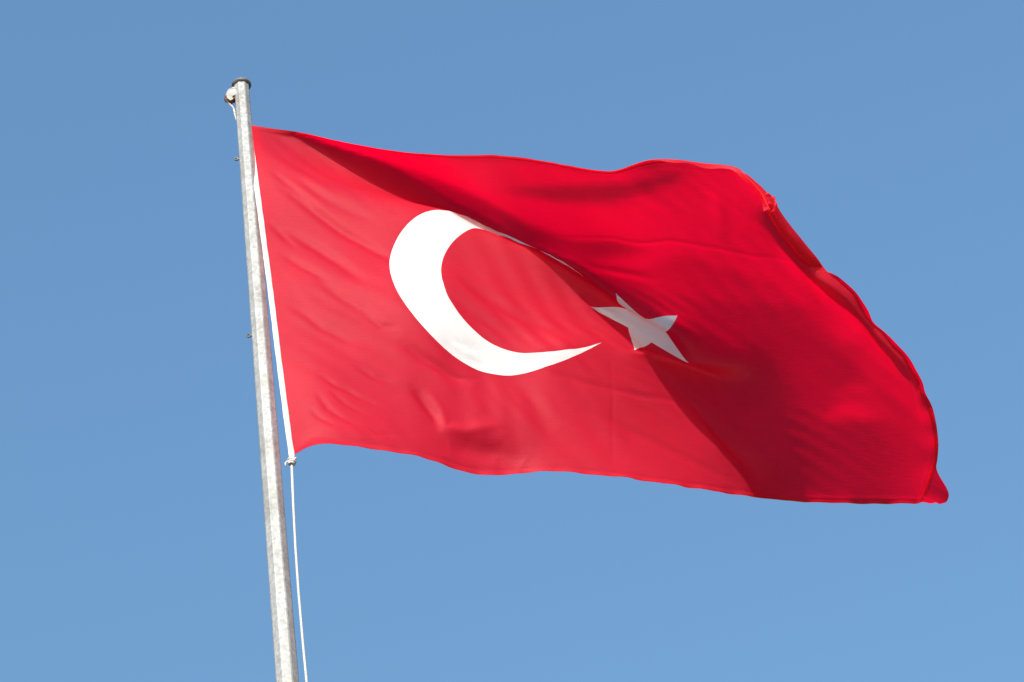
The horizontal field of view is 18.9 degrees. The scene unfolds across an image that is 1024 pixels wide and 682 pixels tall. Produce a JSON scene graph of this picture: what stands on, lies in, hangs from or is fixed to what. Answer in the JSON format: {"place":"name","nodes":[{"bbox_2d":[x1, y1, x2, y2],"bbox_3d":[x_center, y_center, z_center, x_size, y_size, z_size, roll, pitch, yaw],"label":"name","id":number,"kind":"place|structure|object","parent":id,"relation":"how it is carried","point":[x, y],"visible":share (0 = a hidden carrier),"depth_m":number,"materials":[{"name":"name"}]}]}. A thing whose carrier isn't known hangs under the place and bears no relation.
{"place":"outdoors","nodes":[
{"label":"outdoors","id":0,"kind":"place"},
{"bbox_2d":[0,0,1023,681],"label":"sky","id":1,"kind":"structure","parent":0,"point":[888,135],"materials":[{"name":"blue"}]},
{"label":"ground","id":2,"kind":"structure","parent":0,"visible":0},
{"bbox_3d":[0.104,5.932,4.319,0.920,0.320,0.920,-9,-42,0],"label":"plinth","id":3,"kind":"object","parent":2,"relation":"on","visible":0},
{"bbox_2d":[224,77,298,681],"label":"flagpole","id":4,"kind":"object","parent":3,"relation":"on","point":[281,604],"visible":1,"depth_m":9.49,"materials":[{"name":"metal"}]},
{"bbox_2d":[225,99,307,681],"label":"halyard","id":5,"kind":"object","parent":4,"relation":"hanging from","point":[291,461],"visible":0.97,"depth_m":9.08,"materials":[{"name":"fabric"}]},
{"bbox_2d":[252,125,948,503],"bbox_3d":[0.452,-0.357,9.851,2.274,1.537,1.165,10,-45,-19],"label":"flag","id":6,"kind":"object","parent":5,"relation":"hanging from","point":[694,325],"visible":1,"depth_m":9.89,"materials":[{"name":"red fabric"}]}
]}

